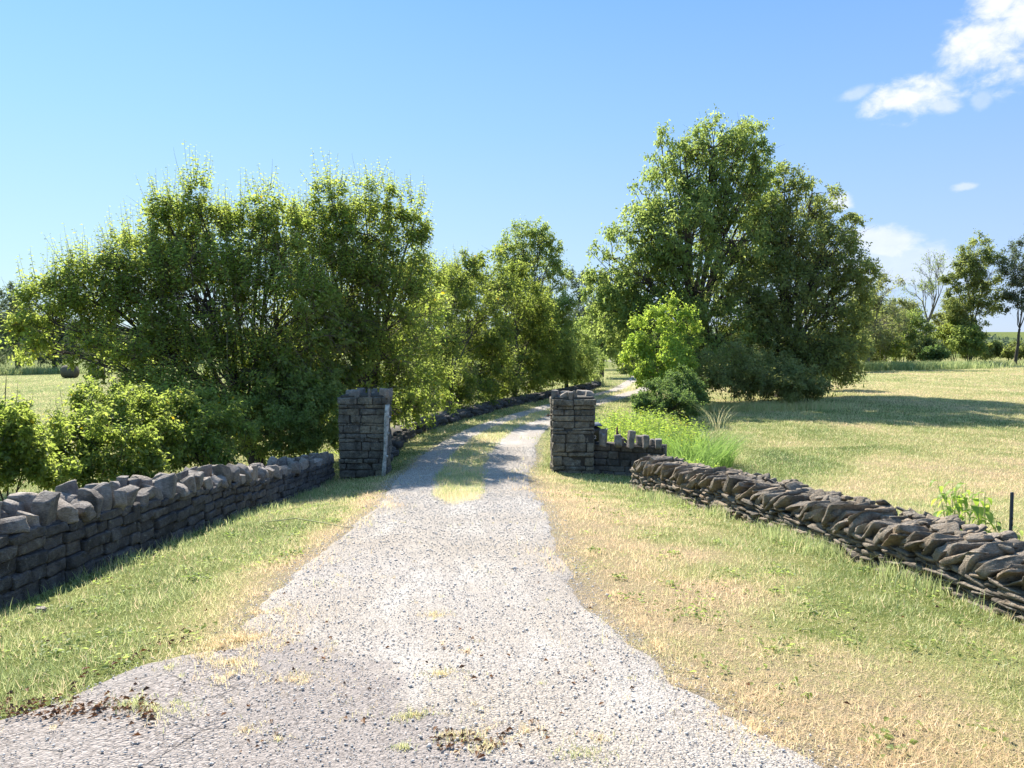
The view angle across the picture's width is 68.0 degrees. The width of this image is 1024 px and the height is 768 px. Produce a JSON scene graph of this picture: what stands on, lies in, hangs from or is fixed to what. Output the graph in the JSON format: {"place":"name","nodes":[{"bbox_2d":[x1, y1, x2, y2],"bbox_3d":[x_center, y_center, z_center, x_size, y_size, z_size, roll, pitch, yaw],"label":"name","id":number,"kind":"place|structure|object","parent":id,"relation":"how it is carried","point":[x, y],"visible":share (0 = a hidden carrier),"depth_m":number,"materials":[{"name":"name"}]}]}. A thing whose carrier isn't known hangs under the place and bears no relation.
{"place":"outdoors","nodes":[
{"label":"outdoors","id":0,"kind":"place"},
{"bbox_2d":[0,646,254,767],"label":"asphalt road","id":1,"kind":"structure","parent":0,"point":[47,753],"depth_m":3.24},
{"bbox_2d":[0,574,939,757],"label":"leaf litter","id":2,"kind":"object","parent":1,"relation":"on","point":[97,706],"visible":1,"depth_m":3.40,"materials":[{"name":"brown plant"}]},
{"bbox_2d":[0,446,861,767],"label":"loose gravel","id":3,"kind":"structure","parent":0,"point":[490,510],"depth_m":4.29,"materials":[{"name":"grey gravel"}]},
{"bbox_2d":[0,329,1023,767],"bbox_3d":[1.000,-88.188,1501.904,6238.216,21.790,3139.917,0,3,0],"label":"ground","id":4,"kind":"structure","parent":0,"point":[730,649],"depth_m":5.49,"materials":[{"name":"plant"}]},
{"bbox_2d":[0,311,23,367],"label":"distant tree","id":5,"kind":"object","parent":4,"relation":"on","point":[2,361],"visible":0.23,"depth_m":85.62,"materials":[{"name":"green plant"}]},
{"bbox_2d":[0,281,45,369],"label":"distant tree","id":6,"kind":"object","parent":4,"relation":"on","point":[6,305],"visible":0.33,"depth_m":82.85,"materials":[{"name":"green plant"}]},
{"bbox_2d":[33,606,47,612],"bbox_3d":[-3.418,1.635,5.501,0.085,0.049,0.060,0,3,0],"label":"pale stone","id":7,"kind":"object","parent":4,"relation":"on","point":[41,608],"visible":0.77,"depth_m":5.48,"materials":[{"name":"grey stone"}]},
{"bbox_2d":[0,371,87,500],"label":"bush","id":8,"kind":"object","parent":4,"relation":"on","point":[27,450],"visible":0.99,"depth_m":9.13,"materials":[{"name":"green plant"}]},
{"bbox_2d":[21,302,84,367],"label":"distant tree","id":9,"kind":"object","parent":4,"relation":"on","point":[53,362],"visible":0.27,"depth_m":84.85,"materials":[{"name":"green plant"}]},
{"bbox_2d":[60,365,78,377],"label":"hay bale","id":10,"kind":"object","parent":4,"relation":"on","point":[66,373],"visible":0.78,"depth_m":65.61},
{"bbox_2d":[63,310,124,367],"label":"distant tree","id":11,"kind":"object","parent":4,"relation":"on","point":[93,354],"visible":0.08,"depth_m":88.64,"materials":[{"name":"green plant"}]},
{"bbox_2d":[39,358,194,491],"bbox_3d":[-6.114,0.833,11.845,2.160,2.441,3.573,-1,3,-14],"label":"bush","id":12,"kind":"object","parent":4,"relation":"on","point":[89,437],"visible":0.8,"depth_m":10.91,"materials":[{"name":"green plant"}]},
{"bbox_2d":[119,322,175,367],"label":"distant tree","id":13,"kind":"object","parent":4,"relation":"on","point":[139,341],"visible":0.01,"depth_m":90.55,"materials":[{"name":"green plant"}]},
{"bbox_2d":[0,451,334,609],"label":"stone wall","id":14,"kind":"structure","parent":4,"relation":"on","point":[61,533],"depth_m":7.49,"materials":[{"name":"grey stone"}]},
{"bbox_2d":[0,141,366,465],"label":"broad tree","id":15,"kind":"object","parent":4,"relation":"on","point":[170,260],"visible":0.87,"depth_m":16.39,"materials":[{"name":"green plant"}]},
{"bbox_2d":[122,363,261,473],"bbox_3d":[-5.547,0.879,13.125,2.324,2.464,2.505,-2,4,-27],"label":"bush","id":16,"kind":"object","parent":4,"relation":"on","point":[207,440],"visible":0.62,"depth_m":12.80,"materials":[{"name":"green plant"}]},
{"bbox_2d":[218,354,347,465],"bbox_3d":[-5.011,0.640,16.425,3.015,2.871,2.690,0,3,0],"label":"bush","id":17,"kind":"object","parent":4,"relation":"on","point":[307,434],"visible":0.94,"depth_m":16.14,"materials":[{"name":"green plant"}]},
{"bbox_2d":[253,510,353,527],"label":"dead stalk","id":18,"kind":"object","parent":4,"relation":"on","point":[298,519],"visible":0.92,"depth_m":8.61,"materials":[{"name":"beige plant"}]},
{"bbox_2d":[264,147,460,453],"bbox_3d":[-2.968,-1.978,20.122,4.149,7.536,7.330,2,4,32],"label":"broad tree","id":19,"kind":"object","parent":4,"relation":"on","point":[367,277],"visible":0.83,"depth_m":18.77,"materials":[{"name":"green plant"}]},
{"bbox_2d":[337,388,392,479],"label":"gate pillar","id":20,"kind":"structure","parent":4,"relation":"on","point":[361,428],"depth_m":15.39,"materials":[{"name":"stone"}]},
{"bbox_2d":[381,405,390,475],"bbox_3d":[-2.536,1.158,15.264,0.197,1.484,0.110,0,3,0],"label":"gate post","id":21,"kind":"object","parent":4,"relation":"on","point":[386,426],"visible":0.95,"depth_m":15.26,"materials":[{"name":"grey wood"}]},
{"bbox_2d":[399,244,532,413],"bbox_3d":[-2.116,-2.141,29.899,4.766,6.944,12.267,1,3,9],"label":"hedge tree","id":22,"kind":"object","parent":4,"relation":"on","point":[464,286],"visible":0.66,"depth_m":30.20,"materials":[{"name":"green plant"}]},
{"bbox_2d":[390,380,600,460],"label":"rubble wall","id":23,"kind":"structure","parent":4,"relation":"on","point":[400,436],"depth_m":27.79,"materials":[{"name":"stone"}]},
{"bbox_2d":[0,488,1016,757],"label":"ground weeds","id":24,"kind":"object","parent":4,"relation":"on","point":[772,570],"visible":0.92,"depth_m":5.27,"materials":[{"name":"green plant"}]},
{"bbox_2d":[0,323,1023,357],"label":"wood","id":25,"kind":"object","parent":4,"relation":"on","point":[1006,340],"visible":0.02,"depth_m":192.00,"materials":[{"name":"green plant"}]},
{"bbox_2d":[1,475,1023,647],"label":"wall foot grass","id":26,"kind":"structure","parent":4,"relation":"on","point":[787,534],"depth_m":7.44,"materials":[{"name":"green plant"}]},
{"bbox_2d":[459,241,570,400],"bbox_3d":[-0.156,-2.743,36.328,4.528,7.614,10.812,1,4,23],"label":"hedge tree","id":27,"kind":"object","parent":4,"relation":"on","point":[533,313],"visible":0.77,"depth_m":36.74,"materials":[{"name":"green plant"}]},
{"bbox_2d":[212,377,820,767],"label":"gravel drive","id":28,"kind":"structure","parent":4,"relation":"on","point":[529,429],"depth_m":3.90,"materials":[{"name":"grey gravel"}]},
{"bbox_2d":[2,520,908,767],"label":"crack grass","id":29,"kind":"structure","parent":28,"relation":"on","point":[239,636],"depth_m":3.60,"materials":[{"name":"green plant"}]},
{"bbox_2d":[486,216,578,388],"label":"hedge tree","id":30,"kind":"object","parent":4,"relation":"on","point":[552,265],"visible":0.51,"depth_m":44.31,"materials":[{"name":"green plant"}]},
{"bbox_2d":[517,290,609,389],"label":"hedge tree","id":31,"kind":"object","parent":4,"relation":"on","point":[580,363],"visible":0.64,"depth_m":42.50,"materials":[{"name":"green plant"}]},
{"bbox_2d":[546,389,600,473],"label":"gate pillar","id":32,"kind":"structure","parent":4,"relation":"on","point":[572,430],"depth_m":15.29,"materials":[{"name":"stone"}]},
{"bbox_2d":[554,268,597,342],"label":"tree","id":33,"kind":"object","parent":4,"relation":"on","point":[578,310],"visible":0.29,"depth_m":88.65,"materials":[{"name":"green plant"}]},
{"bbox_2d":[593,422,601,441],"bbox_3d":[1.713,1.425,16.636,0.447,1.118,0.660,0,3,0],"label":"mailbox","id":34,"kind":"object","parent":4,"relation":"on","point":[596,433],"visible":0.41,"depth_m":16.37,"materials":[{"name":"white paint"}]},
{"bbox_2d":[593,426,600,441],"bbox_3d":[1.708,1.098,16.386,0.417,0.394,0.037,0,3,0],"label":"door","id":35,"kind":"structure","parent":34,"relation":"in","point":[596,428],"depth_m":16.36,"materials":[{"name":"black paint"}]},
{"bbox_2d":[576,282,628,376],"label":"tree","id":36,"kind":"object","parent":4,"relation":"on","point":[589,310],"visible":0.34,"depth_m":61.19,"materials":[{"name":"green plant"}]},
{"bbox_2d":[595,413,628,433],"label":"grass clump","id":37,"kind":"object","parent":4,"relation":"on","point":[607,421],"visible":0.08,"depth_m":24.39,"materials":[{"name":"plant"}]},
{"bbox_2d":[607,429,630,441],"bbox_3d":[2.360,1.415,17.152,1.410,0.882,1.339,3,4,38],"label":"weed patch","id":38,"kind":"object","parent":4,"relation":"on","point":[610,439],"visible":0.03,"depth_m":17.21,"materials":[{"name":"green plant"}]},
{"bbox_2d":[596,318,655,373],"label":"field tree","id":39,"kind":"object","parent":4,"relation":"on","point":[622,370],"visible":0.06,"depth_m":68.97,"materials":[{"name":"green plant"}]},
{"bbox_2d":[593,428,666,476],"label":"wing wall","id":40,"kind":"structure","parent":4,"relation":"on","point":[619,456],"depth_m":15.32,"materials":[{"name":"stone"}]},
{"bbox_2d":[595,405,709,460],"bbox_3d":[3.425,1.177,19.598,3.321,1.185,6.204,0,3,0],"label":"weed patch","id":41,"kind":"object","parent":4,"relation":"on","point":[643,423],"visible":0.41,"depth_m":19.41,"materials":[{"name":"green plant"}]},
{"bbox_2d":[621,410,689,425],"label":"grass clump","id":42,"kind":"object","parent":4,"relation":"on","point":[651,418],"visible":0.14,"depth_m":26.00,"materials":[{"name":"green plant"}]},
{"bbox_2d":[617,290,706,400],"bbox_3d":[5.787,-1.260,29.544,3.162,4.945,3.749,2,4,29],"label":"small tree","id":43,"kind":"object","parent":4,"relation":"on","point":[639,343],"visible":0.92,"depth_m":29.20,"materials":[{"name":"green plant"}]},
{"bbox_2d":[628,362,710,425],"bbox_3d":[5.508,0.380,25.162,3.352,2.158,2.382,-2,4,-34],"label":"bush","id":44,"kind":"object","parent":4,"relation":"on","point":[686,392],"visible":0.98,"depth_m":24.99,"materials":[{"name":"green plant"}]},
{"bbox_2d":[650,403,709,413],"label":"grass clump","id":45,"kind":"object","parent":4,"relation":"on","point":[703,407],"visible":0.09,"depth_m":29.31,"materials":[{"name":"green plant"}]},
{"bbox_2d":[579,104,795,402],"bbox_3d":[8.440,-5.886,34.694,10.613,13.893,7.457,0,3,0],"label":"tree","id":46,"kind":"object","parent":4,"relation":"on","point":[671,258],"visible":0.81,"depth_m":34.69,"materials":[{"name":"green plant"}]},
{"bbox_2d":[633,422,758,467],"bbox_3d":[4.293,1.400,17.337,3.545,0.931,3.548,0,3,0],"label":"grass clump","id":47,"kind":"object","parent":4,"relation":"on","point":[726,461],"visible":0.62,"depth_m":16.96,"materials":[{"name":"green plant"}]},
{"bbox_2d":[667,442,728,466],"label":"grass clump","id":48,"kind":"object","parent":4,"relation":"on","point":[714,460],"visible":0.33,"depth_m":16.16,"materials":[{"name":"green plant"}]},
{"bbox_2d":[684,456,716,467],"bbox_3d":[3.477,1.714,14.490,1.186,0.570,2.028,0,3,0],"label":"weed patch","id":49,"kind":"object","parent":4,"relation":"on","point":[695,461],"visible":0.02,"depth_m":14.68,"materials":[{"name":"green plant"}]},
{"bbox_2d":[693,404,735,428],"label":"grass clump","id":50,"kind":"object","parent":4,"relation":"on","point":[705,411],"visible":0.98,"depth_m":24.10,"materials":[{"name":"plant"}]},
{"bbox_2d":[694,331,770,404],"bbox_3d":[8.876,-0.572,31.036,3.637,3.238,3.211,0,3,0],"label":"shade shrub","id":51,"kind":"object","parent":4,"relation":"on","point":[722,377],"visible":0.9,"depth_m":30.69,"materials":[{"name":"green plant"}]},
{"bbox_2d":[737,635,799,657],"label":"broadleaf weed","id":52,"kind":"object","parent":4,"relation":"on","point":[798,650],"visible":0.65,"depth_m":4.32,"materials":[{"name":"green plant"}]},
{"bbox_2d":[732,344,807,403],"bbox_3d":[10.714,-0.270,31.803,3.787,2.795,3.170,0,3,0],"label":"shade shrub","id":53,"kind":"object","parent":4,"relation":"on","point":[779,371],"visible":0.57,"depth_m":31.43,"materials":[{"name":"green plant"}]},
{"bbox_2d":[759,607,812,632],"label":"broadleaf weed","id":54,"kind":"object","parent":4,"relation":"on","point":[770,626],"visible":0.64,"depth_m":4.76,"materials":[{"name":"green plant"}]},
{"bbox_2d":[775,674,812,705],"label":"broadleaf weed","id":55,"kind":"object","parent":4,"relation":"on","point":[796,681],"visible":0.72,"depth_m":3.70,"materials":[{"name":"green plant"}]},
{"bbox_2d":[712,159,884,398],"bbox_3d":[13.465,-4.961,36.287,9.394,11.820,6.128,0,3,0],"label":"tree","id":56,"kind":"object","parent":4,"relation":"on","point":[821,343],"visible":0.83,"depth_m":35.98,"materials":[{"name":"green plant"}]},
{"bbox_2d":[773,363,833,403],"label":"shade shrub","id":57,"kind":"object","parent":4,"relation":"on","point":[801,385],"visible":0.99,"depth_m":30.65,"materials":[{"name":"green plant"}]},
{"bbox_2d":[630,454,1023,625],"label":"dry stone wall","id":58,"kind":"structure","parent":4,"relation":"on","point":[977,559],"depth_m":6.97,"materials":[{"name":"grey stone"}]},
{"bbox_2d":[811,608,856,622],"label":"broadleaf weed","id":59,"kind":"object","parent":4,"relation":"on","point":[814,611],"visible":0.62,"depth_m":5.10,"materials":[{"name":"green plant"}]},
{"bbox_2d":[851,332,875,366],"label":"field shrub","id":60,"kind":"object","parent":4,"relation":"on","point":[871,353],"visible":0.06,"depth_m":61.37,"materials":[{"name":"green plant"}]},
{"bbox_2d":[846,270,914,362],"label":"thin tree","id":61,"kind":"object","parent":4,"relation":"on","point":[877,329],"visible":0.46,"depth_m":65.21,"materials":[{"name":"green plant"}]},
{"bbox_2d":[871,302,889,323],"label":"field shrub","id":62,"kind":"object","parent":4,"relation":"on","point":[879,312],"visible":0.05,"depth_m":76.66,"materials":[{"name":"green plant"}]},
{"bbox_2d":[861,323,911,362],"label":"field shrub","id":63,"kind":"object","parent":4,"relation":"on","point":[900,346],"visible":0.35,"depth_m":67.36,"materials":[{"name":"green plant"}]},
{"bbox_2d":[877,307,914,362],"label":"thin tree","id":64,"kind":"object","parent":4,"relation":"on","point":[902,324],"visible":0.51,"depth_m":69.25,"materials":[{"name":"green plant"}]},
{"bbox_2d":[884,296,929,361],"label":"field shrub","id":65,"kind":"object","parent":4,"relation":"on","point":[908,304],"visible":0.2,"depth_m":79.07,"materials":[{"name":"green plant"}]},
{"bbox_2d":[889,305,942,361],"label":"field shrub","id":66,"kind":"object","parent":4,"relation":"on","point":[919,321],"visible":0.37,"depth_m":71.00,"materials":[{"name":"green plant"}]},
{"bbox_2d":[905,336,949,361],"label":"field shrub","id":67,"kind":"object","parent":4,"relation":"on","point":[916,346],"visible":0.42,"depth_m":69.86,"materials":[{"name":"green plant"}]},
{"bbox_2d":[900,250,962,335],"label":"bare tree","id":68,"kind":"object","parent":4,"relation":"on","point":[930,285],"visible":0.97,"depth_m":72.64,"materials":[{"name":"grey plant"}]},
{"bbox_2d":[915,343,951,362],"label":"field shrub","id":69,"kind":"object","parent":4,"relation":"on","point":[930,353],"visible":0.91,"depth_m":67.56,"materials":[{"name":"green plant"}]},
{"bbox_2d":[931,295,965,360],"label":"field shrub","id":70,"kind":"object","parent":4,"relation":"on","point":[936,321],"visible":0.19,"depth_m":79.87,"materials":[{"name":"green plant"}]},
{"bbox_2d":[929,312,972,361],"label":"field shrub","id":71,"kind":"object","parent":4,"relation":"on","point":[945,329],"visible":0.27,"depth_m":72.73,"materials":[{"name":"green plant"}]},
{"bbox_2d":[930,480,994,532],"bbox_3d":[4.141,1.281,6.963,0.530,0.784,0.671,1,3,18],"label":"pokeweed","id":72,"kind":"object","parent":4,"relation":"on","point":[976,510],"visible":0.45,"depth_m":6.90,"materials":[{"name":"green plant"}]},
{"bbox_2d":[944,324,990,362],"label":"field shrub","id":73,"kind":"object","parent":4,"relation":"on","point":[956,342],"visible":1,"depth_m":69.49,"materials":[{"name":"green plant"}]},
{"bbox_2d":[938,228,1012,361],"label":"leafy tree","id":74,"kind":"object","parent":4,"relation":"on","point":[976,270],"visible":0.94,"depth_m":71.17,"materials":[{"name":"green plant"}]},
{"bbox_2d":[958,341,994,361],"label":"field shrub","id":75,"kind":"object","parent":4,"relation":"on","point":[990,346],"visible":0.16,"depth_m":73.79,"materials":[{"name":"green plant"}]},
{"bbox_2d":[963,517,1022,539],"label":"pokeweed","id":76,"kind":"object","parent":4,"relation":"on","point":[999,528],"visible":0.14,"depth_m":6.62,"materials":[{"name":"green plant"}]},
{"bbox_2d":[979,340,1007,360],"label":"field shrub","id":77,"kind":"object","parent":4,"relation":"on","point":[997,348],"visible":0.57,"depth_m":75.49,"materials":[{"name":"green plant"}]},
{"bbox_2d":[989,223,1023,365],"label":"edge tree","id":78,"kind":"object","parent":4,"relation":"on","point":[1017,283],"visible":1,"depth_m":69.82,"materials":[{"name":"green plant"}]},
{"bbox_2d":[1009,492,1013,530],"bbox_3d":[4.057,1.331,6.181,0.025,0.908,0.032,-1,3,-22],"label":"fence post","id":79,"kind":"object","parent":4,"relation":"on","point":[1011,511],"visible":0.34,"depth_m":6.16,"materials":[{"name":"black metal"}]},
{"bbox_2d":[1000,339,1023,360],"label":"field shrub","id":80,"kind":"object","parent":4,"relation":"on","point":[1009,351],"visible":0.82,"depth_m":73.71,"materials":[{"name":"green plant"}]},
{"bbox_2d":[0,359,1023,412],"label":"rough grass","id":81,"kind":"structure","parent":0,"point":[869,366],"depth_m":62.58,"materials":[{"name":"green plant"}]},
{"bbox_2d":[0,0,1023,331],"label":"sky","id":82,"kind":"structure","parent":0,"point":[528,110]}
]}

